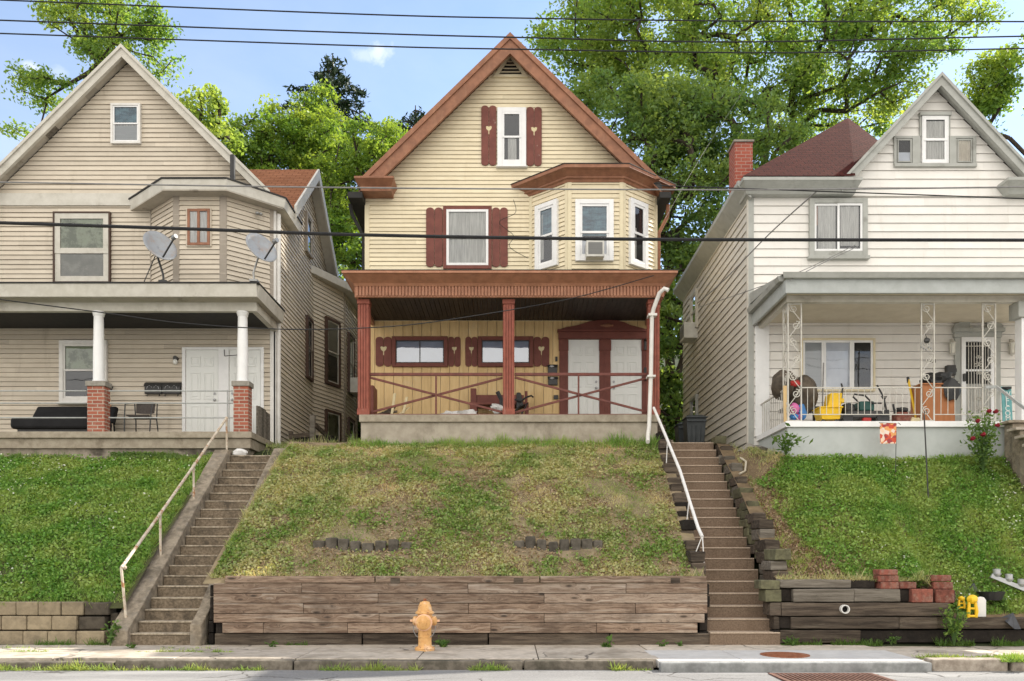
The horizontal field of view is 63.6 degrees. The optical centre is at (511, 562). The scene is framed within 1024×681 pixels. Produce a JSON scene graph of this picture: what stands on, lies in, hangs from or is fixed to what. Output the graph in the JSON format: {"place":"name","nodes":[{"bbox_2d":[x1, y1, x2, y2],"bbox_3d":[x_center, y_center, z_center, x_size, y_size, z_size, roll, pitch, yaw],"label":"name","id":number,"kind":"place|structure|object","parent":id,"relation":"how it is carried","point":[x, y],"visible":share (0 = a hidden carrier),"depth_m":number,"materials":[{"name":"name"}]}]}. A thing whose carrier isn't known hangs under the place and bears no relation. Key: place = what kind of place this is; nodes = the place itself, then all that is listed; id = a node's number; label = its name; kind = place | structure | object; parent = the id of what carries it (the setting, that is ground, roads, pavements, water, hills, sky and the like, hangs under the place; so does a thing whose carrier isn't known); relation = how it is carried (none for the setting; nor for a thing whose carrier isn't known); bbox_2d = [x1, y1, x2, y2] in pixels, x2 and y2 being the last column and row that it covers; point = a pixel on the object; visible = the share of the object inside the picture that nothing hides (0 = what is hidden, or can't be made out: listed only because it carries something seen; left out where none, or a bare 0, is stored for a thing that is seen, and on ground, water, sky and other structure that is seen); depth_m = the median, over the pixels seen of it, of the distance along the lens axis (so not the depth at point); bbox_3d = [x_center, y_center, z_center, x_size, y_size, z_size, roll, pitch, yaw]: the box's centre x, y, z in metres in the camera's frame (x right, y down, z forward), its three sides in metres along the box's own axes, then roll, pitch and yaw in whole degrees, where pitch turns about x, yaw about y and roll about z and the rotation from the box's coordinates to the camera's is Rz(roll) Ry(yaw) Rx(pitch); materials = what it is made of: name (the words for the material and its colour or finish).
{"place":"outdoors","nodes":[
{"label":"outdoors","id":0,"kind":"place"},
{"bbox_2d":[0,453,211,607],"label":"lawn","id":1,"kind":"structure","parent":0,"point":[116,604],"depth_m":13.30,"materials":[{"name":"green plant"}]},
{"bbox_2d":[9,449,212,458],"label":"grass","id":2,"kind":"structure","parent":0,"point":[158,454],"depth_m":16.35,"materials":[{"name":"green plant"}]},
{"bbox_2d":[203,441,706,583],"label":"lawn","id":3,"kind":"structure","parent":0,"point":[569,553],"depth_m":13.43,"materials":[{"name":"plant"}]},
{"bbox_2d":[223,443,293,548],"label":"grass","id":4,"kind":"structure","parent":3,"relation":"on","point":[245,515],"depth_m":14.04,"materials":[{"name":"green plant"}]},
{"bbox_2d":[206,566,705,577],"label":"grass","id":5,"kind":"structure","parent":3,"relation":"on","point":[549,574],"depth_m":12.10,"materials":[{"name":"green plant"}]},
{"bbox_2d":[346,430,659,448],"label":"grass","id":6,"kind":"structure","parent":3,"relation":"on","point":[611,441],"depth_m":16.45,"materials":[{"name":"green plant"}]},
{"bbox_2d":[221,455,873,579],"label":"dead leaves","id":7,"kind":"object","parent":3,"relation":"on","point":[765,506],"visible":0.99,"depth_m":13.25,"materials":[{"name":"brown plant"}]},
{"bbox_2d":[470,388,528,413],"bbox_3d":[-0.277,-3.405,18.010,1.274,0.860,0.520,0,0,0],"label":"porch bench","id":8,"kind":"object","parent":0,"point":[486,400],"visible":0.56,"depth_m":18.18,"materials":[{"name":"red wood"}]},
{"bbox_2d":[0,645,1023,667],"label":"sidewalk","id":9,"kind":"structure","parent":0,"point":[379,652],"depth_m":11.15,"materials":[{"name":"concrete"}]},
{"bbox_2d":[410,598,439,651],"bbox_3d":[-1.197,0.853,11.279,0.332,0.715,0.338,0,0,44],"label":"fire hydrant","id":10,"kind":"object","parent":9,"relation":"on","point":[424,620],"visible":1,"depth_m":11.21,"materials":[{"name":"metal"}]},
{"bbox_2d":[34,635,1023,645],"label":"grass","id":11,"kind":"structure","parent":9,"relation":"on","point":[940,643],"depth_m":11.97,"materials":[{"name":"green plant"}]},
{"bbox_2d":[911,651,1023,661],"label":"grass","id":12,"kind":"structure","parent":9,"relation":"on","point":[1014,657],"depth_m":10.27,"materials":[{"name":"green plant"}]},
{"bbox_2d":[0,670,1023,680],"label":"road","id":13,"kind":"structure","parent":0,"point":[383,675],"depth_m":9.71,"materials":[{"name":"grey asphalt"}]},
{"bbox_2d":[0,657,650,670],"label":"grass","id":14,"kind":"structure","parent":13,"relation":"on","point":[74,667],"depth_m":10.12,"materials":[{"name":"green plant"}]},
{"bbox_2d":[659,661,931,671],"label":"kerb","id":15,"kind":"structure","parent":13,"relation":"on","point":[794,666],"depth_m":9.99,"materials":[{"name":"grey concrete"}]},
{"bbox_2d":[768,673,896,680],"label":"storm drain","id":16,"kind":"object","parent":13,"relation":"on","point":[844,677],"visible":0.97,"depth_m":9.52,"materials":[{"name":"brown metal"}]},
{"bbox_2d":[0,181,1023,190],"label":"overhead cable","id":17,"kind":"object","parent":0,"point":[509,188],"visible":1,"depth_m":11.59,"materials":[{"name":"black rubber"}]},
{"bbox_2d":[0,351,1023,669],"bbox_3d":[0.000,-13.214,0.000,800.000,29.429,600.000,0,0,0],"label":"ground","id":18,"kind":"structure","parent":0,"point":[756,563],"depth_m":12.57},
{"bbox_2d":[0,601,119,644],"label":"block wall","id":19,"kind":"structure","parent":18,"relation":"on","point":[26,622],"depth_m":12.15,"materials":[{"name":"beige concrete"}]},
{"bbox_2d":[0,0,192,140],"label":"deciduous tree","id":20,"kind":"object","parent":18,"relation":"on","point":[91,47],"visible":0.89,"depth_m":29.70,"materials":[{"name":"green plant"}]},
{"bbox_2d":[0,43,357,459],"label":"taupe house","id":21,"kind":"structure","parent":18,"relation":"on","point":[120,113],"depth_m":18.07,"materials":[{"name":"beige wood"}]},
{"bbox_2d":[11,407,117,431],"bbox_3d":[-9.376,-2.985,17.347,1.767,0.734,0.994,0,0,0],"label":"futon sofa","id":22,"kind":"object","parent":21,"relation":"on","point":[49,424],"visible":0.57,"depth_m":16.95,"materials":[{"name":"black fabric"}]},
{"bbox_2d":[53,211,111,281],"bbox_3d":[-9.406,-6.886,18.068,1.250,1.560,0.105,0,0,0],"label":"window","id":23,"kind":"structure","parent":21,"relation":"in","point":[80,254],"depth_m":18.07,"materials":[{"name":"clear glass"}]},
{"bbox_2d":[58,340,108,404],"bbox_3d":[-9.375,-4.154,18.050,1.103,1.403,0.140,0,0,0],"label":"window","id":24,"kind":"structure","parent":21,"relation":"in","point":[75,356],"depth_m":18.07,"materials":[{"name":"grey glass"}]},
{"bbox_2d":[110,103,141,144],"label":"window","id":25,"kind":"structure","parent":21,"relation":"in","point":[125,118],"depth_m":18.07,"materials":[{"name":"white paint"}]},
{"bbox_2d":[124,404,158,431],"bbox_3d":[-7.726,-3.009,17.250,0.585,0.786,0.527,0,0,0],"label":"patio chair","id":26,"kind":"object","parent":21,"relation":"on","point":[144,409],"visible":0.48,"depth_m":17.42,"materials":[{"name":"wicker"}]},
{"bbox_2d":[143,231,177,281],"bbox_3d":[-7.047,-6.198,16.549,0.656,1.059,0.697,0,0,-21],"label":"satellite dish","id":27,"kind":"object","parent":21,"relation":"attached to","point":[158,245],"visible":0.99,"depth_m":16.70,"materials":[{"name":"grey metal"}]},
{"bbox_2d":[186,208,211,246],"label":"window","id":28,"kind":"structure","parent":21,"relation":"in","point":[195,217],"depth_m":17.35,"materials":[{"name":"beige"}]},
{"bbox_2d":[186,350,217,431],"bbox_3d":[-6.787,-3.634,18.066,0.703,2.031,0.109,0,0,0],"label":"door","id":29,"kind":"structure","parent":21,"relation":"in","point":[201,365],"depth_m":18.07,"materials":[{"name":"white wood"}]},
{"bbox_2d":[229,350,260,433],"bbox_3d":[-5.847,-3.634,18.066,0.682,2.031,0.109,0,0,0],"label":"door","id":30,"kind":"structure","parent":21,"relation":"in","point":[254,356],"depth_m":18.07,"materials":[{"name":"white wood"}]},
{"bbox_2d":[246,233,278,281],"bbox_3d":[-5.018,-6.242,16.772,0.704,1.007,0.612,0,0,0],"label":"satellite dish","id":31,"kind":"object","parent":21,"relation":"attached to","point":[261,247],"visible":0.98,"depth_m":16.85,"materials":[{"name":"grey metal"}]},
{"bbox_2d":[304,211,312,258],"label":"window","id":32,"kind":"structure","parent":21,"relation":"in","point":[308,223],"depth_m":20.97,"materials":[{"name":"grey glass"}]},
{"bbox_2d":[305,315,313,381],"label":"window","id":33,"kind":"structure","parent":21,"relation":"in","point":[309,323],"depth_m":21.08,"materials":[{"name":"black glass"}]},
{"bbox_2d":[0,275,653,329],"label":"overhead cable","id":34,"kind":"object","parent":21,"relation":"attached to","point":[314,329],"visible":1,"depth_m":13.74,"materials":[{"name":"black rubber"}]},
{"bbox_2d":[324,316,340,387],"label":"window","id":35,"kind":"structure","parent":21,"relation":"in","point":[332,345],"depth_m":22.36,"materials":[{"name":"black glass"}]},
{"bbox_2d":[324,409,341,442],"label":"window","id":36,"kind":"structure","parent":21,"relation":"in","point":[333,419],"depth_m":22.40,"materials":[{"name":"black glass"}]},
{"bbox_2d":[347,332,354,396],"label":"window","id":37,"kind":"structure","parent":21,"relation":"in","point":[350,338],"depth_m":23.57,"materials":[{"name":"black glass"}]},
{"bbox_2d":[109,448,285,645],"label":"concrete staircase","id":38,"kind":"structure","parent":18,"relation":"on","point":[168,602],"depth_m":13.50,"materials":[{"name":"beige concrete"}]},
{"bbox_2d":[120,417,227,617],"bbox_3d":[-5.679,-0.991,14.282,0.112,3.822,4.411,0,0,0],"label":"handrail","id":39,"kind":"object","parent":38,"relation":"on","point":[123,566],"visible":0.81,"depth_m":13.37,"materials":[{"name":"beige metal"}]},
{"bbox_2d":[171,82,247,155],"bbox_3d":[-10.806,-9.694,28.012,3.534,12.991,2.767,0,0,0],"label":"deciduous tree","id":40,"kind":"object","parent":18,"relation":"on","point":[213,123],"visible":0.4,"depth_m":27.60,"materials":[{"name":"green plant"}]},
{"bbox_2d":[222,93,319,169],"bbox_3d":[-9.643,-10.454,30.628,4.806,13.726,4.316,0,0,0],"label":"deciduous tree","id":41,"kind":"object","parent":18,"relation":"on","point":[264,144],"visible":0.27,"depth_m":30.23,"materials":[{"name":"green plant"}]},
{"bbox_2d":[249,79,373,222],"bbox_3d":[-7.271,-11.271,31.541,5.648,15.153,4.366,0,0,0],"label":"deciduous tree","id":42,"kind":"object","parent":18,"relation":"on","point":[323,133],"visible":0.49,"depth_m":30.90,"materials":[{"name":"green plant"}]},
{"bbox_2d":[289,415,336,442],"bbox_3d":[-4.563,-2.649,18.980,0.863,1.298,1.260,0,0,0],"label":"fence","id":43,"kind":"object","parent":18,"relation":"on","point":[314,426],"visible":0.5,"depth_m":18.43,"materials":[{"name":"grey wood"}]},
{"bbox_2d":[0,659,653,669],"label":"kerb","id":44,"kind":"structure","parent":18,"relation":"on","point":[279,664],"depth_m":10.17,"materials":[{"name":"grey concrete"}]},
{"bbox_2d":[275,53,384,266],"bbox_3d":[-7.685,-13.595,36.005,6.071,17.194,6.786,0,0,0],"label":"spruce tree","id":45,"kind":"object","parent":18,"relation":"on","point":[330,73],"visible":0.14,"depth_m":35.43,"materials":[{"name":"green plant"}]},
{"bbox_2d":[324,111,408,278],"bbox_3d":[-5.119,-9.974,29.815,4.618,12.978,4.575,0,0,0],"label":"deciduous tree","id":46,"kind":"object","parent":18,"relation":"on","point":[377,146],"visible":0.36,"depth_m":29.30,"materials":[{"name":"green plant"}]},
{"bbox_2d":[398,105,425,132],"bbox_3d":[-4.071,-12.465,36.066,4.657,14.934,4.294,0,0,27],"label":"spruce tree","id":47,"kind":"object","parent":18,"relation":"on","point":[413,120],"visible":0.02,"depth_m":35.76,"materials":[{"name":"green plant"}]},
{"bbox_2d":[209,576,709,645],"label":"timber retaining wall","id":48,"kind":"structure","parent":18,"relation":"on","point":[467,610],"depth_m":12.00,"materials":[{"name":"brown wood"}]},
{"bbox_2d":[341,32,677,443],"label":"cream house","id":49,"kind":"structure","parent":18,"relation":"on","point":[509,119],"depth_m":18.41,"materials":[{"name":"beige wood"}]},
{"bbox_2d":[392,336,447,366],"bbox_3d":[-2.059,-4.709,18.468,1.246,0.676,0.105,0,0,0],"label":"window","id":50,"kind":"structure","parent":49,"relation":"in","point":[407,351],"depth_m":18.47,"materials":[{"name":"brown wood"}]},
{"bbox_2d":[443,206,491,268],"bbox_3d":[-0.998,-7.265,18.475,1.088,1.394,0.090,0,0,0],"label":"window","id":51,"kind":"structure","parent":49,"relation":"in","point":[457,220],"depth_m":18.46,"materials":[{"name":"white glass"}]},
{"bbox_2d":[478,336,532,366],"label":"window","id":52,"kind":"structure","parent":49,"relation":"in","point":[490,348],"depth_m":18.47,"materials":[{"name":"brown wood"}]},
{"bbox_2d":[496,107,527,167],"bbox_3d":[-0.005,-9.499,18.457,0.704,1.340,0.125,0,0,0],"label":"window","id":53,"kind":"structure","parent":49,"relation":"in","point":[511,121],"depth_m":18.43,"materials":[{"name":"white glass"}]},
{"bbox_2d":[535,198,558,268],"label":"window","id":54,"kind":"structure","parent":49,"relation":"in","point":[546,214],"depth_m":18.12,"materials":[{"name":"white glass"}]},
{"bbox_2d":[568,340,598,413],"bbox_3d":[1.605,-3.980,18.466,0.697,2.009,0.109,0,0,0],"label":"door","id":55,"kind":"structure","parent":49,"relation":"in","point":[583,355],"depth_m":18.47,"materials":[{"name":"white wood"}]},
{"bbox_2d":[585,240,603,259],"bbox_3d":[1.768,-6.660,17.647,0.382,0.342,0.306,0,0,0],"label":"air conditioner","id":56,"kind":"object","parent":49,"relation":"attached to","point":[594,250],"visible":0.94,"depth_m":17.50,"materials":[{"name":"white plastic"}]},
{"bbox_2d":[575,199,613,261],"bbox_3d":[1.773,-7.142,17.767,0.823,1.321,0.105,0,0,0],"label":"window","id":57,"kind":"structure","parent":49,"relation":"in","point":[593,217],"depth_m":17.73,"materials":[{"name":"white glass"}]},
{"bbox_2d":[611,340,641,413],"bbox_3d":[2.555,-3.980,18.466,0.697,2.009,0.109,0,0,0],"label":"door","id":58,"kind":"structure","parent":49,"relation":"in","point":[626,355],"depth_m":18.47,"materials":[{"name":"white wood"}]},
{"bbox_2d":[628,197,647,268],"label":"window","id":59,"kind":"structure","parent":49,"relation":"in","point":[638,210],"depth_m":18.06,"materials":[{"name":"white glass"}]},
{"bbox_2d":[659,247,693,441],"bbox_3d":[5.015,-5.952,24.224,3.766,6.765,2.995,0,0,0],"label":"understorey tree","id":60,"kind":"object","parent":18,"relation":"on","point":[671,387],"visible":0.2,"depth_m":23.83,"materials":[{"name":"green plant"}]},
{"bbox_2d":[655,419,707,595],"bbox_3d":[2.920,-1.243,15.058,0.328,3.550,5.541,0,0,3],"label":"timber edging","id":61,"kind":"object","parent":18,"relation":"on","point":[679,498],"visible":0.5,"depth_m":14.12,"materials":[{"name":"brown wood"}]},
{"bbox_2d":[653,407,704,562],"bbox_3d":[2.867,-1.481,14.475,0.142,3.166,3.585,0,0,-1],"label":"handrail","id":62,"kind":"object","parent":61,"relation":"on","point":[682,478],"visible":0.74,"depth_m":14.00,"materials":[{"name":"white metal"}]},
{"bbox_2d":[564,60,816,407],"bbox_3d":[5.712,-9.312,26.067,9.325,13.046,5.708,0,0,0],"label":"deciduous tree","id":63,"kind":"object","parent":18,"relation":"on","point":[684,143],"visible":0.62,"depth_m":24.54,"materials":[{"name":"green plant"}]},
{"bbox_2d":[681,415,706,441],"bbox_3d":[3.910,-2.781,17.683,0.461,0.718,0.496,0,0,0],"label":"wheelie bin","id":64,"kind":"object","parent":18,"relation":"on","point":[694,426],"visible":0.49,"depth_m":17.50,"materials":[{"name":"black plastic"}]},
{"bbox_2d":[671,440,779,644],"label":"aggregate staircase","id":65,"kind":"structure","parent":18,"relation":"on","point":[736,616],"depth_m":13.72,"materials":[{"name":"concrete"}]},
{"bbox_2d":[711,436,790,588],"bbox_3d":[4.134,-1.039,14.647,0.323,3.004,4.672,0,0,2],"label":"timber edging","id":66,"kind":"object","parent":18,"relation":"on","point":[764,551],"visible":0.75,"depth_m":13.61,"materials":[{"name":"brown wood"}]},
{"bbox_2d":[521,0,1013,162],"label":"deciduous tree","id":67,"kind":"object","parent":18,"relation":"on","point":[802,74],"visible":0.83,"depth_m":28.00,"materials":[{"name":"green plant"}]},
{"bbox_2d":[673,71,1023,459],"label":"white house","id":68,"kind":"structure","parent":18,"relation":"on","point":[863,318],"depth_m":16.58,"materials":[{"name":"white wood"}]},
{"bbox_2d":[680,322,697,342],"bbox_3d":[4.583,-5.950,21.400,0.366,0.400,0.560,0,0,0],"label":"air conditioner","id":69,"kind":"object","parent":68,"relation":"attached to","point":[688,332],"visible":1,"depth_m":21.12,"materials":[{"name":"beige metal"}]},
{"bbox_2d":[690,288,698,327],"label":"window","id":70,"kind":"structure","parent":68,"relation":"in","point":[694,312],"depth_m":21.28,"materials":[{"name":"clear glass"}]},
{"bbox_2d":[771,370,818,420],"bbox_3d":[5.285,-3.071,15.488,0.861,1.074,0.619,0,0,0],"label":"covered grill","id":71,"kind":"object","parent":68,"relation":"on","point":[776,385],"visible":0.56,"depth_m":15.28,"materials":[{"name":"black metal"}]},
{"bbox_2d":[812,383,843,420],"bbox_3d":[5.829,-2.913,15.150,0.515,0.755,0.400,0,0,0],"label":"mop bucket","id":72,"kind":"object","parent":68,"relation":"on","point":[838,400],"visible":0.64,"depth_m":15.02,"materials":[{"name":"yellow plastic"}]},
{"bbox_2d":[807,198,869,259],"bbox_3d":[6.542,-6.683,16.550,1.225,1.226,0.140,0,0,0],"label":"window","id":73,"kind":"structure","parent":68,"relation":"in","point":[828,217],"depth_m":16.54,"materials":[{"name":"clear glass"}]},
{"bbox_2d":[802,338,874,391],"bbox_3d":[6.533,-3.961,16.568,1.488,1.061,0.105,0,0,0],"label":"window","id":74,"kind":"structure","parent":68,"relation":"in","point":[850,362],"depth_m":16.57,"materials":[{"name":"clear glass"}]},
{"bbox_2d":[838,385,887,420],"bbox_3d":[6.428,-2.890,15.250,0.811,0.710,0.480,0,0,0],"label":"lawn mower","id":75,"kind":"object","parent":68,"relation":"on","point":[858,408],"visible":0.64,"depth_m":15.07,"materials":[{"name":"black metal"}]},
{"bbox_2d":[896,139,911,162],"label":"window","id":76,"kind":"structure","parent":68,"relation":"in","point":[903,146],"depth_m":16.57,"materials":[{"name":"grey glass"}]},
{"bbox_2d":[911,383,954,420],"bbox_3d":[7.903,-2.928,15.510,0.669,0.788,0.460,0,0,0],"label":"wood cabinet","id":77,"kind":"object","parent":68,"relation":"on","point":[944,404],"visible":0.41,"depth_m":15.28,"materials":[{"name":"orange wood"}]},
{"bbox_2d":[919,372,960,400],"bbox_3d":[8.022,-3.281,15.497,0.693,0.597,0.559,0,0,19],"label":"rubbish bag","id":78,"kind":"object","parent":77,"relation":"on","point":[946,379],"visible":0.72,"depth_m":15.25,"materials":[{"name":"black plastic"}]},
{"bbox_2d":[921,116,948,162],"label":"window","id":79,"kind":"structure","parent":68,"relation":"in","point":[935,129],"depth_m":16.56,"materials":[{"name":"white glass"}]},
{"bbox_2d":[956,139,972,162],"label":"window","id":80,"kind":"structure","parent":68,"relation":"in","point":[964,147],"depth_m":16.56,"materials":[{"name":"beige glass"}]},
{"bbox_2d":[961,337,993,420],"bbox_3d":[9.338,-3.522,16.545,0.673,1.976,0.150,0,0,0],"label":"security door","id":81,"kind":"structure","parent":68,"relation":"in","point":[990,403],"depth_m":16.52,"materials":[{"name":"white metal"}]},
{"bbox_2d":[966,342,989,383],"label":"window","id":82,"kind":"structure","parent":68,"relation":"in","point":[966,342],"depth_m":16.57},
{"bbox_2d":[1001,386,1012,420],"bbox_3d":[9.380,-2.937,15.637,0.187,0.805,0.086,0,0,0],"label":"welcome sign","id":83,"kind":"object","parent":68,"relation":"on","point":[1006,408],"visible":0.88,"depth_m":15.63,"materials":[{"name":"teal plastic"}]},
{"bbox_2d":[754,579,1023,642],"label":"railway tie wall","id":84,"kind":"structure","parent":18,"relation":"on","point":[852,612],"depth_m":12.02,"materials":[{"name":"brown wood"}]},
{"bbox_2d":[775,567,935,587],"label":"grass","id":85,"kind":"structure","parent":84,"relation":"on","point":[921,576],"depth_m":12.18,"materials":[{"name":"green plant"}]},
{"bbox_2d":[909,589,932,601],"bbox_3d":[5.980,0.487,12.120,0.318,0.196,0.211,0,0,0],"label":"brick","id":86,"kind":"object","parent":84,"relation":"on","point":[920,595],"visible":0.94,"depth_m":12.02,"materials":[{"name":"red brick"}]},
{"bbox_2d":[933,589,953,602],"bbox_3d":[6.328,0.494,12.140,0.268,0.196,0.200,0,0,4],"label":"brick","id":87,"kind":"object","parent":84,"relation":"on","point":[943,595],"visible":0.83,"depth_m":12.04,"materials":[{"name":"red brick"}]},
{"bbox_2d":[934,604,969,645],"bbox_3d":[6.368,0.902,11.912,0.511,0.604,0.411,0,0,0],"label":"vine","id":88,"kind":"object","parent":84,"relation":"hanging from","point":[953,630],"visible":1,"depth_m":11.86,"materials":[{"name":"green plant"}]},
{"bbox_2d":[924,657,1023,670],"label":"kerb","id":89,"kind":"structure","parent":18,"relation":"on","point":[966,664],"depth_m":10.06,"materials":[{"name":"stone"}]},
{"bbox_2d":[954,26,1023,155],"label":"deciduous tree","id":90,"kind":"object","parent":18,"relation":"on","point":[995,79],"visible":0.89,"depth_m":26.73,"materials":[{"name":"green plant"}]},
{"bbox_2d":[985,385,1023,489],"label":"porch steps","id":91,"kind":"structure","parent":18,"relation":"on","point":[1014,442],"depth_m":14.46,"materials":[{"name":"concrete"}]},
{"bbox_2d":[0,221,1023,241],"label":"overhead cable","id":92,"kind":"object","parent":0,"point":[540,237],"visible":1,"depth_m":11.19,"materials":[{"name":"black rubber"}]},
{"bbox_2d":[0,19,1023,42],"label":"overhead cable","id":93,"kind":"object","parent":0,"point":[512,36],"visible":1,"depth_m":10.99,"materials":[{"name":"black rubber"}]},
{"bbox_2d":[0,33,1023,52],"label":"overhead cable","id":94,"kind":"object","parent":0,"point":[502,48],"visible":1,"depth_m":11.39,"materials":[{"name":"black rubber"}]},
{"bbox_2d":[0,0,1023,21],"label":"overhead cable","id":95,"kind":"object","parent":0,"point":[480,17],"visible":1,"depth_m":10.59,"materials":[{"name":"black rubber"}]},
{"bbox_2d":[0,0,1023,336],"label":"sky","id":96,"kind":"structure","parent":0,"point":[397,80],"materials":[{"name":"blue"}]},
{"bbox_2d":[644,650,922,667],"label":"sidewalk","id":97,"kind":"structure","parent":0,"point":[755,655],"depth_m":10.67,"materials":[{"name":"concrete"}]},
{"bbox_2d":[659,185,1023,198],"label":"overhead cable","id":98,"kind":"object","parent":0,"point":[846,192],"visible":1,"depth_m":11.60,"materials":[{"name":"black rubber"}]},
{"bbox_2d":[716,443,1023,616],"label":"lawn","id":99,"kind":"structure","parent":0,"point":[754,469],"depth_m":13.74,"materials":[{"name":"green plant"}]},
{"bbox_2d":[0,453,1023,600],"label":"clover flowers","id":100,"kind":"object","parent":99,"relation":"on","point":[208,457],"visible":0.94,"depth_m":14.34,"materials":[{"name":"plant"}]},
{"bbox_2d":[731,442,786,486],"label":"grass","id":101,"kind":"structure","parent":99,"relation":"on","point":[755,449],"depth_m":15.23,"materials":[{"name":"green plant"}]},
{"bbox_2d":[771,423,812,457],"bbox_3d":[4.899,-2.129,14.522,0.762,0.608,0.496,0,0,0],"label":"shrub","id":102,"kind":"object","parent":99,"relation":"on","point":[789,442],"visible":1,"depth_m":14.50,"materials":[{"name":"green plant"}]},
{"bbox_2d":[879,422,900,473],"bbox_3d":[6.639,-1.944,14.491,0.385,1.029,0.030,0,0,0],"label":"garden flag","id":103,"kind":"object","parent":99,"relation":"on","point":[888,432],"visible":0.96,"depth_m":14.49,"materials":[{"name":"orange fabric"}]},
{"bbox_2d":[792,452,1007,467],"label":"grass","id":104,"kind":"structure","parent":99,"relation":"on","point":[962,455],"depth_m":14.73,"materials":[{"name":"green plant"}]},
{"bbox_2d":[960,407,1001,471],"bbox_3d":[8.168,-2.138,14.304,0.736,1.152,0.615,0,0,0],"label":"rose bush","id":105,"kind":"object","parent":99,"relation":"on","point":[982,450],"visible":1,"depth_m":14.26,"materials":[{"name":"green plant"}]},
{"bbox_2d":[990,569,1023,590],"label":"light string","id":106,"kind":"object","parent":99,"relation":"on","point":[1008,579],"visible":1,"depth_m":12.53,"materials":[{"name":"plastic"}]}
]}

